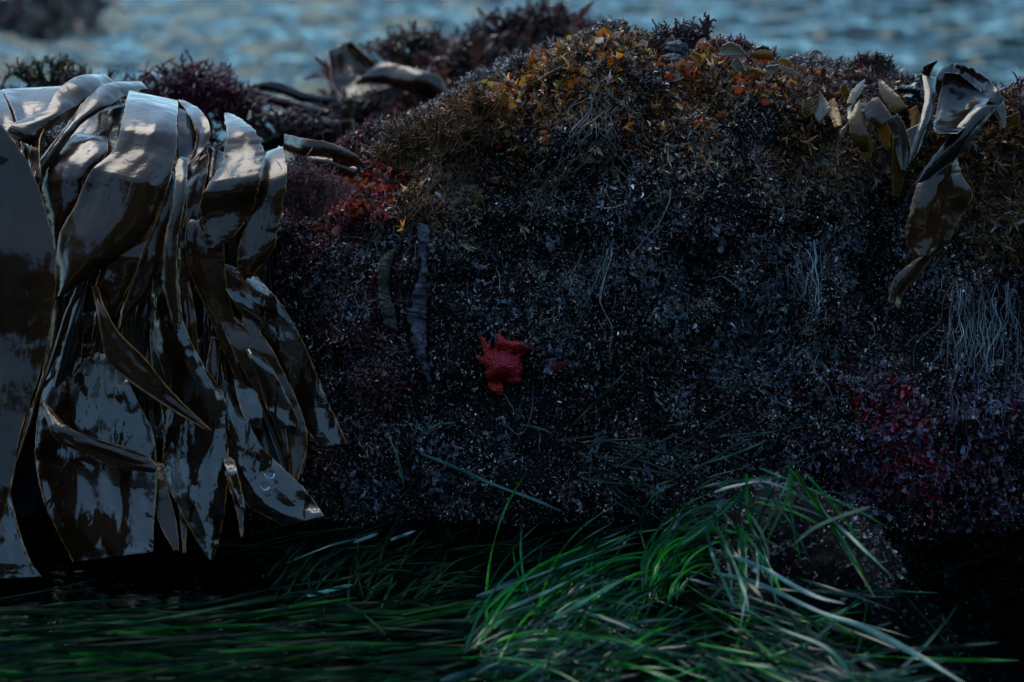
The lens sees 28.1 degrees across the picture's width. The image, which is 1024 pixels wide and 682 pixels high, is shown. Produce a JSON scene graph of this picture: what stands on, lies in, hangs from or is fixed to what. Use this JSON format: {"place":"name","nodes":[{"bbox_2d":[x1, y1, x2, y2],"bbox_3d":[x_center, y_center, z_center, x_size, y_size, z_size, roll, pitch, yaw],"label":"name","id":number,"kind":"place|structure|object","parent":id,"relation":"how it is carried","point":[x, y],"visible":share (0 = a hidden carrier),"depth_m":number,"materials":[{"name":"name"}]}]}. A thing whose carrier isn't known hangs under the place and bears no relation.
{"place":"outdoors","nodes":[
{"label":"outdoors","id":0,"kind":"place"},
{"bbox_2d":[261,120,340,151],"bbox_3d":[-0.337,-0.309,3.226,0.135,0.080,0.018,0,15,-1],"label":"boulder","id":1,"kind":"object","parent":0,"point":[276,140],"visible":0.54,"depth_m":3.22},
{"bbox_2d":[243,107,332,139],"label":"weed tuft","id":2,"kind":"object","parent":1,"relation":"on","point":[263,130],"visible":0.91,"depth_m":3.21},
{"bbox_2d":[0,0,1023,162],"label":"sea water","id":3,"kind":"structure","parent":0,"point":[9,55],"depth_m":8.24,"materials":[{"name":"liquid"}]},
{"bbox_2d":[0,493,40,578],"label":"kelp blade","id":4,"kind":"object","parent":3,"relation":"on","point":[15,562],"visible":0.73,"depth_m":2.45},
{"bbox_2d":[0,4,128,87],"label":"boulder","id":5,"kind":"object","parent":3,"relation":"on","point":[51,44],"visible":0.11,"depth_m":8.16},
{"bbox_2d":[0,0,157,88],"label":"dark turf","id":6,"kind":"structure","parent":5,"relation":"on","point":[16,13],"depth_m":8.25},
{"bbox_2d":[156,461,179,551],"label":"kelp blade","id":7,"kind":"object","parent":3,"relation":"on","point":[166,517],"visible":0.92,"depth_m":2.52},
{"bbox_2d":[0,575,600,681],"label":"surfgrass","id":8,"kind":"object","parent":3,"relation":"on","point":[88,646],"visible":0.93,"depth_m":2.28,"materials":[{"name":"plant"}]},
{"bbox_2d":[267,508,499,640],"bbox_3d":[-0.158,0.278,2.432,0.286,0.069,0.296,0,15,0],"label":"surfgrass","id":9,"kind":"object","parent":3,"relation":"on","point":[415,584],"visible":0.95,"depth_m":2.49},
{"bbox_2d":[132,503,711,582],"bbox_3d":[-0.113,0.260,2.520,0.733,0.094,0.110,0,15,0],"label":"surfgrass","id":10,"kind":"object","parent":3,"relation":"on","point":[263,544],"visible":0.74,"depth_m":2.57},
{"bbox_2d":[440,665,603,681],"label":"surfgrass blade","id":11,"kind":"object","parent":3,"relation":"on","point":[462,674],"visible":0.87,"depth_m":2.17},
{"bbox_2d":[461,471,706,681],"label":"surfgrass","id":12,"kind":"object","parent":3,"relation":"on","point":[537,615],"visible":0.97,"depth_m":2.31,"materials":[{"name":"plant"}]},
{"bbox_2d":[640,474,725,602],"bbox_3d":[0.241,0.239,2.468,0.176,0.101,0.209,0,15,0],"label":"surfgrass","id":13,"kind":"object","parent":3,"relation":"on","point":[660,572],"visible":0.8,"depth_m":2.51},
{"bbox_2d":[470,545,934,681],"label":"surfgrass","id":14,"kind":"object","parent":3,"relation":"on","point":[641,654],"visible":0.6,"depth_m":2.23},
{"bbox_2d":[557,368,850,538],"bbox_3d":[0.242,0.143,2.574,0.371,0.226,0.004,0,15,0],"label":"surfgrass","id":15,"kind":"object","parent":3,"relation":"on","point":[659,450],"visible":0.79,"depth_m":2.58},
{"bbox_2d":[441,483,1010,681],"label":"surfgrass","id":16,"kind":"object","parent":3,"relation":"on","point":[701,618],"visible":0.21,"depth_m":2.42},
{"bbox_2d":[665,473,967,681],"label":"boulder","id":17,"kind":"object","parent":3,"relation":"on","point":[818,558],"visible":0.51,"depth_m":2.39,"materials":[{"name":"stone"}]},
{"bbox_2d":[659,467,974,681],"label":"coralline turf","id":18,"kind":"structure","parent":17,"relation":"on","point":[863,558],"depth_m":2.43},
{"bbox_2d":[669,470,970,681],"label":"pale flakes","id":19,"kind":"object","parent":18,"relation":"on","point":[773,550],"visible":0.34,"depth_m":2.43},
{"bbox_2d":[683,570,1018,681],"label":"surfgrass","id":20,"kind":"object","parent":3,"relation":"on","point":[774,613],"visible":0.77,"depth_m":2.23,"materials":[{"name":"plant"}]},
{"bbox_2d":[675,465,887,626],"bbox_3d":[0.307,0.229,2.240,0.243,0.133,0.202,0,15,0],"label":"surfgrass","id":21,"kind":"object","parent":20,"relation":"on","point":[739,531],"visible":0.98,"depth_m":2.33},
{"bbox_2d":[732,555,843,603],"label":"surfgrass blade","id":22,"kind":"object","parent":21,"relation":"on","point":[783,579],"visible":1,"depth_m":2.26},
{"bbox_2d":[714,480,892,577],"bbox_3d":[0.345,0.199,2.299,0.225,0.068,0.085,10,18,34],"label":"surfgrass blade","id":23,"kind":"object","parent":21,"relation":"on","point":[851,537],"visible":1,"depth_m":2.32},
{"bbox_2d":[717,573,962,681],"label":"surfgrass blade","id":24,"kind":"object","parent":20,"relation":"on","point":[875,632],"visible":0.93,"depth_m":2.22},
{"bbox_2d":[7,0,1023,163],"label":"seabed","id":25,"kind":"structure","parent":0,"point":[281,48],"depth_m":12.42,"materials":[{"name":"liquid"}]},
{"bbox_2d":[5,93,212,145],"bbox_3d":[-0.785,0.082,3.277,0.823,0.986,0.500,0,15,0],"label":"boulder","id":26,"kind":"object","parent":25,"relation":"on","point":[67,118],"depth_m":3.06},
{"bbox_2d":[0,67,225,147],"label":"dark turf","id":27,"kind":"structure","parent":26,"relation":"on","point":[156,90],"depth_m":3.16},
{"bbox_2d":[4,53,91,86],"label":"weed tuft","id":28,"kind":"object","parent":27,"relation":"on","point":[56,70],"visible":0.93,"depth_m":3.19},
{"bbox_2d":[210,80,279,130],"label":"weed tuft","id":29,"kind":"object","parent":27,"relation":"on","point":[240,111],"visible":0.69,"depth_m":3.21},
{"bbox_2d":[123,46,247,114],"bbox_3d":[-0.512,-0.404,3.190,0.205,0.105,0.104,0,15,0],"label":"weed tuft","id":30,"kind":"object","parent":26,"relation":"on","point":[220,90],"visible":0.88,"depth_m":3.17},
{"bbox_2d":[289,0,606,157],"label":"brown turf","id":31,"kind":"structure","parent":25,"relation":"on","point":[422,62],"depth_m":3.54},
{"bbox_2d":[309,85,399,127],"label":"weed tuft","id":32,"kind":"object","parent":31,"relation":"on","point":[363,104],"visible":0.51,"depth_m":3.36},
{"bbox_2d":[329,40,391,100],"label":"kelp blade","id":33,"kind":"object","parent":32,"relation":"on","point":[349,68],"visible":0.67,"depth_m":3.44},
{"bbox_2d":[354,61,447,99],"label":"kelp blade","id":34,"kind":"object","parent":32,"relation":"on","point":[422,83],"visible":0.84,"depth_m":3.33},
{"bbox_2d":[327,25,580,116],"bbox_3d":[-0.044,-0.076,3.789,0.793,1.029,0.803,0,15,0],"label":"boulder","id":35,"kind":"object","parent":25,"relation":"on","point":[524,47],"visible":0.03,"depth_m":3.55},
{"bbox_2d":[243,82,329,105],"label":"kelp blade","id":36,"kind":"object","parent":35,"relation":"on","point":[290,92],"visible":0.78,"depth_m":3.40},
{"bbox_2d":[246,90,328,116],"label":"kelp blade","id":37,"kind":"object","parent":35,"relation":"on","point":[281,102],"visible":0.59,"depth_m":3.29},
{"bbox_2d":[369,19,454,65],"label":"weed tuft","id":38,"kind":"object","parent":35,"relation":"on","point":[413,44],"visible":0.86,"depth_m":3.58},
{"bbox_2d":[479,0,595,37],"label":"weed tuft","id":39,"kind":"object","parent":35,"relation":"on","point":[530,11],"visible":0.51,"depth_m":3.60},
{"bbox_2d":[0,20,1023,681],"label":"boulder","id":40,"kind":"object","parent":25,"relation":"on","point":[54,566],"visible":0.28,"depth_m":2.66,"materials":[{"name":"stone"}]},
{"bbox_2d":[0,124,56,522],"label":"kelp blade","id":41,"kind":"object","parent":40,"relation":"attached to","point":[28,274],"visible":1,"depth_m":2.48,"materials":[{"name":"plant"}]},
{"bbox_2d":[2,86,60,183],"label":"kelp blade","id":42,"kind":"object","parent":40,"relation":"on","point":[24,103],"visible":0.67,"depth_m":2.70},
{"bbox_2d":[7,74,113,145],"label":"kelp blade","id":43,"kind":"object","parent":42,"relation":"on","point":[71,95],"visible":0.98,"depth_m":2.65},
{"bbox_2d":[32,81,148,185],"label":"kelp blade","id":44,"kind":"object","parent":42,"relation":"on","point":[99,99],"visible":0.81,"depth_m":2.67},
{"bbox_2d":[42,132,107,254],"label":"kelp blade","id":45,"kind":"object","parent":40,"relation":"on","point":[78,159],"visible":0.73,"depth_m":2.58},
{"bbox_2d":[70,103,125,158],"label":"kelp blade","id":46,"kind":"object","parent":45,"relation":"on","point":[106,122],"visible":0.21,"depth_m":2.69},
{"bbox_2d":[34,312,156,562],"bbox_3d":[-0.534,0.115,2.559,0.139,0.263,0.289,-9,17,-29],"label":"kelp blade","id":47,"kind":"object","parent":40,"relation":"attached to","point":[97,509],"visible":0.82,"depth_m":2.52,"materials":[{"name":"plant"}]},
{"bbox_2d":[15,296,64,464],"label":"kelp blade","id":48,"kind":"object","parent":47,"relation":"on","point":[58,316],"visible":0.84,"depth_m":2.58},
{"bbox_2d":[30,282,83,407],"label":"kelp blade","id":49,"kind":"object","parent":47,"relation":"on","point":[64,326],"visible":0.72,"depth_m":2.56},
{"bbox_2d":[42,290,86,373],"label":"kelp blade","id":50,"kind":"object","parent":47,"relation":"on","point":[66,304],"visible":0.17,"depth_m":2.60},
{"bbox_2d":[119,332,164,460],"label":"kelp blade","id":51,"kind":"object","parent":50,"relation":"on","point":[159,428],"visible":0.06,"depth_m":2.61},
{"bbox_2d":[53,280,87,388],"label":"kelp blade","id":52,"kind":"object","parent":47,"relation":"on","point":[64,362],"visible":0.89,"depth_m":2.55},
{"bbox_2d":[40,400,157,472],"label":"kelp blade","id":53,"kind":"object","parent":47,"relation":"on","point":[118,456],"visible":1,"depth_m":2.49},
{"bbox_2d":[55,91,177,298],"bbox_3d":[-0.493,-0.196,2.641,0.144,0.220,0.328,0,15,0],"label":"kelp blade","id":54,"kind":"object","parent":40,"relation":"on","point":[112,216],"visible":0.99,"depth_m":2.52,"materials":[{"name":"plant"}]},
{"bbox_2d":[95,224,152,316],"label":"kelp blade","id":55,"kind":"object","parent":54,"relation":"attached to","point":[115,278],"visible":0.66,"depth_m":2.53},
{"bbox_2d":[132,291,152,415],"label":"kelp blade","id":56,"kind":"object","parent":40,"relation":"attached to","point":[142,325],"visible":0.47,"depth_m":2.56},
{"bbox_2d":[92,286,210,430],"bbox_3d":[-0.449,0.024,2.492,0.171,0.162,0.037,8,17,27],"label":"kelp blade","id":57,"kind":"object","parent":40,"relation":"attached to","point":[127,360],"visible":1,"depth_m":2.49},
{"bbox_2d":[163,156,187,328],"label":"kelp blade","id":58,"kind":"object","parent":40,"relation":"attached to","point":[170,270],"visible":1,"depth_m":2.51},
{"bbox_2d":[151,245,228,560],"bbox_3d":[-0.398,0.071,2.518,0.097,0.358,0.193,0,15,0],"label":"kelp blade","id":59,"kind":"object","parent":40,"relation":"attached to","point":[194,456],"visible":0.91,"depth_m":2.53,"materials":[{"name":"plant"}]},
{"bbox_2d":[117,171,175,329],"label":"kelp blade","id":60,"kind":"object","parent":59,"relation":"on","point":[140,290],"visible":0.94,"depth_m":2.54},
{"bbox_2d":[150,312,167,430],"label":"kelp blade","id":61,"kind":"object","parent":59,"relation":"on","point":[156,364],"visible":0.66,"depth_m":2.56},
{"bbox_2d":[206,335,220,383],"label":"kelp blade","id":62,"kind":"object","parent":59,"relation":"on","point":[212,363],"visible":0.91,"depth_m":2.56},
{"bbox_2d":[198,338,204,366],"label":"kelp blade","id":63,"kind":"object","parent":40,"relation":"attached to","point":[200,345],"visible":0.05,"depth_m":2.59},
{"bbox_2d":[183,281,198,354],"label":"kelp blade","id":64,"kind":"object","parent":63,"relation":"on","point":[190,319],"visible":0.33,"depth_m":2.56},
{"bbox_2d":[178,153,209,308],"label":"kelp blade","id":65,"kind":"object","parent":64,"relation":"on","point":[196,181],"visible":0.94,"depth_m":2.57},
{"bbox_2d":[178,100,210,166],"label":"kelp blade","id":66,"kind":"object","parent":65,"relation":"on","point":[200,123],"visible":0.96,"depth_m":2.64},
{"bbox_2d":[178,108,203,178],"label":"kelp blade","id":67,"kind":"object","parent":66,"relation":"on","point":[187,133],"visible":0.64,"depth_m":2.65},
{"bbox_2d":[185,211,272,456],"bbox_3d":[-0.357,-0.003,2.566,0.056,0.324,0.167,-12,19,-38],"label":"kelp blade","id":68,"kind":"object","parent":40,"relation":"attached to","point":[206,267],"visible":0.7,"depth_m":2.56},
{"bbox_2d":[205,146,223,188],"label":"kelp blade","id":69,"kind":"object","parent":68,"relation":"on","point":[216,157],"visible":0.63,"depth_m":2.61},
{"bbox_2d":[225,263,345,447],"bbox_3d":[-0.297,0.013,2.570,0.195,0.226,0.051,11,18,34],"label":"kelp blade","id":70,"kind":"object","parent":68,"relation":"on","point":[256,301],"visible":0.98,"depth_m":2.56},
{"bbox_2d":[199,113,263,249],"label":"kelp blade","id":71,"kind":"object","parent":40,"relation":"on","point":[228,198],"visible":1,"depth_m":2.53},
{"bbox_2d":[223,457,245,509],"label":"kelp blade","id":72,"kind":"object","parent":40,"relation":"attached to","point":[230,466],"visible":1,"depth_m":2.50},
{"bbox_2d":[189,220,307,475],"bbox_3d":[-0.340,-0.008,2.640,0.153,0.348,0.112,0,15,0],"label":"kelp blade","id":73,"kind":"object","parent":40,"relation":"on","point":[231,248],"visible":0.13,"depth_m":2.64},
{"bbox_2d":[233,353,285,469],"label":"kelp blade","id":74,"kind":"object","parent":40,"relation":"attached to","point":[271,438],"visible":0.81,"depth_m":2.56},
{"bbox_2d":[222,316,307,481],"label":"kelp blade","id":75,"kind":"object","parent":74,"relation":"on","point":[240,340],"visible":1,"depth_m":2.55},
{"bbox_2d":[246,349,298,429],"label":"kelp blade","id":76,"kind":"object","parent":75,"relation":"on","point":[280,409],"visible":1,"depth_m":2.54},
{"bbox_2d":[242,315,289,457],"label":"kelp blade","id":77,"kind":"object","parent":76,"relation":"on","point":[252,329],"visible":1,"depth_m":2.55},
{"bbox_2d":[236,147,286,281],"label":"kelp blade","id":78,"kind":"object","parent":40,"relation":"attached to","point":[258,240],"visible":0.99,"depth_m":2.53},
{"bbox_2d":[221,380,323,526],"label":"kelp blade","id":79,"kind":"object","parent":40,"relation":"attached to","point":[285,499],"visible":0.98,"depth_m":2.52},
{"bbox_2d":[233,378,262,429],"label":"kelp blade","id":80,"kind":"object","parent":79,"relation":"on","point":[249,404],"visible":1,"depth_m":2.55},
{"bbox_2d":[277,146,356,220],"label":"weed tuft","id":81,"kind":"object","parent":40,"relation":"on","point":[306,187],"visible":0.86,"depth_m":2.57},
{"bbox_2d":[283,134,364,166],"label":"kelp blade","id":82,"kind":"object","parent":40,"relation":"on","point":[303,147],"visible":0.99,"depth_m":2.68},
{"bbox_2d":[258,101,437,676],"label":"coralline turf","id":83,"kind":"structure","parent":40,"relation":"on","point":[317,249],"depth_m":2.67,"materials":[{"name":"plant"}]},
{"bbox_2d":[310,120,423,243],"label":"red turf","id":84,"kind":"structure","parent":83,"relation":"on","point":[372,184],"depth_m":2.71,"materials":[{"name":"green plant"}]},
{"bbox_2d":[307,156,357,178],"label":"kelp blade","id":85,"kind":"object","parent":84,"relation":"on","point":[349,172],"visible":0.62,"depth_m":2.74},
{"bbox_2d":[377,243,400,330],"bbox_3d":[-0.159,-0.069,2.642,0.032,0.107,0.051,0,15,0],"label":"crust strip","id":86,"kind":"object","parent":40,"relation":"attached to","point":[387,305],"visible":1,"depth_m":2.64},
{"bbox_2d":[365,123,447,170],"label":"weed tuft","id":87,"kind":"object","parent":40,"relation":"attached to","point":[406,161],"visible":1,"depth_m":2.64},
{"bbox_2d":[406,221,430,382],"bbox_3d":[-0.120,-0.050,2.641,0.033,0.198,0.074,0,15,0],"label":"crust strip","id":88,"kind":"object","parent":40,"relation":"attached to","point":[417,321],"visible":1,"depth_m":2.64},
{"bbox_2d":[377,104,490,154],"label":"weed tuft","id":89,"kind":"object","parent":40,"relation":"on","point":[460,131],"visible":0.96,"depth_m":2.65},
{"bbox_2d":[407,146,482,226],"bbox_3d":[-0.088,-0.202,2.667,0.099,0.106,0.086,0,15,0],"label":"hanging weed","id":90,"kind":"object","parent":40,"relation":"hanging from","point":[459,176],"visible":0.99,"depth_m":2.67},
{"bbox_2d":[476,333,532,395],"bbox_3d":[-0.010,0.030,2.644,0.072,0.087,0.036,4,15,14],"label":"sea star","id":91,"kind":"object","parent":40,"relation":"on","point":[501,361],"visible":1,"depth_m":2.64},
{"bbox_2d":[13,14,1023,681],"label":"coralline turf","id":92,"kind":"structure","parent":40,"relation":"on","point":[545,254],"depth_m":2.65,"materials":[{"name":"plant"}]},
{"bbox_2d":[273,141,1023,524],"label":"pale flakes","id":93,"kind":"object","parent":92,"relation":"on","point":[549,247],"visible":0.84,"depth_m":2.65,"materials":[{"name":"grey"}]},
{"bbox_2d":[306,119,1014,486],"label":"loose threads","id":94,"kind":"object","parent":92,"relation":"attached to","point":[656,281],"visible":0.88,"depth_m":2.64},
{"bbox_2d":[18,18,1023,681],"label":"bright specks","id":95,"kind":"object","parent":40,"relation":"on","point":[616,212],"visible":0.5,"depth_m":2.65,"materials":[{"name":"plant"}]},
{"bbox_2d":[559,83,647,178],"bbox_3d":[0.117,-0.271,2.621,0.114,0.121,0.060,0,15,0],"label":"hanging weed","id":96,"kind":"object","parent":40,"relation":"hanging from","point":[591,129],"visible":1,"depth_m":2.61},
{"bbox_2d":[449,24,820,159],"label":"orange leaves","id":97,"kind":"object","parent":40,"relation":"on","point":[683,71],"visible":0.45,"depth_m":2.67,"materials":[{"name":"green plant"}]},
{"bbox_2d":[436,81,514,120],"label":"weed tuft","id":98,"kind":"object","parent":97,"relation":"on","point":[474,98],"visible":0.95,"depth_m":2.66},
{"bbox_2d":[649,16,712,49],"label":"weed tuft","id":99,"kind":"object","parent":40,"relation":"on","point":[688,35],"visible":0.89,"depth_m":2.74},
{"bbox_2d":[376,20,1023,256],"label":"brown turf","id":100,"kind":"structure","parent":40,"relation":"on","point":[544,68],"depth_m":2.66,"materials":[{"name":"plant"}]},
{"bbox_2d":[407,24,1023,272],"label":"beige turf","id":101,"kind":"structure","parent":40,"relation":"on","point":[838,151],"depth_m":2.65,"materials":[{"name":"plant"}]},
{"bbox_2d":[864,97,891,127],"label":"blade","id":102,"kind":"object","parent":101,"relation":"on","point":[877,114],"visible":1,"depth_m":2.61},
{"bbox_2d":[891,134,904,197],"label":"blade","id":103,"kind":"object","parent":101,"relation":"on","point":[898,174],"visible":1,"depth_m":2.64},
{"bbox_2d":[847,101,869,151],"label":"blade","id":104,"kind":"object","parent":40,"relation":"attached to","point":[858,130],"visible":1,"depth_m":2.61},
{"bbox_2d":[715,36,1023,144],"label":"dark crest turf","id":105,"kind":"structure","parent":40,"relation":"on","point":[872,82],"depth_m":2.69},
{"bbox_2d":[878,80,907,113],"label":"blade","id":106,"kind":"object","parent":105,"relation":"on","point":[892,100],"visible":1,"depth_m":2.65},
{"bbox_2d":[844,50,894,77],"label":"weed tuft","id":107,"kind":"object","parent":40,"relation":"on","point":[877,61],"visible":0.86,"depth_m":2.75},
{"bbox_2d":[888,114,907,171],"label":"blade","id":108,"kind":"object","parent":40,"relation":"attached to","point":[896,124],"visible":0.99,"depth_m":2.63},
{"bbox_2d":[840,346,970,537],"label":"crimson leaves","id":109,"kind":"object","parent":40,"relation":"on","point":[898,464],"visible":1,"depth_m":2.59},
{"bbox_2d":[794,348,1023,597],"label":"pink crust leaves","id":110,"kind":"object","parent":40,"relation":"on","point":[982,522],"visible":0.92,"depth_m":2.61,"materials":[{"name":"plant"}]},
{"bbox_2d":[887,257,931,309],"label":"kelp blade","id":111,"kind":"object","parent":40,"relation":"on","point":[905,277],"visible":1,"depth_m":2.58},
{"bbox_2d":[907,74,935,166],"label":"kelp blade","id":112,"kind":"object","parent":40,"relation":"on","point":[929,83],"visible":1,"depth_m":2.61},
{"bbox_2d":[905,158,972,257],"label":"kelp blade","id":113,"kind":"object","parent":40,"relation":"on","point":[942,198],"visible":0.98,"depth_m":2.56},
{"bbox_2d":[905,105,997,203],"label":"kelp blade","id":114,"kind":"object","parent":113,"relation":"on","point":[972,122],"visible":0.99,"depth_m":2.56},
{"bbox_2d":[933,72,988,133],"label":"kelp blade","id":115,"kind":"object","parent":114,"relation":"on","point":[961,97],"visible":0.9,"depth_m":2.64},
{"bbox_2d":[913,277,1022,407],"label":"hanging weed","id":116,"kind":"object","parent":40,"relation":"hanging from","point":[983,304],"visible":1,"depth_m":2.61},
{"bbox_2d":[936,62,1003,118],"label":"kelp blade","id":117,"kind":"object","parent":40,"relation":"on","point":[978,81],"visible":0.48,"depth_m":2.70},
{"bbox_2d":[953,120,1023,282],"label":"brown turf","id":118,"kind":"structure","parent":40,"relation":"on","point":[988,132],"depth_m":2.64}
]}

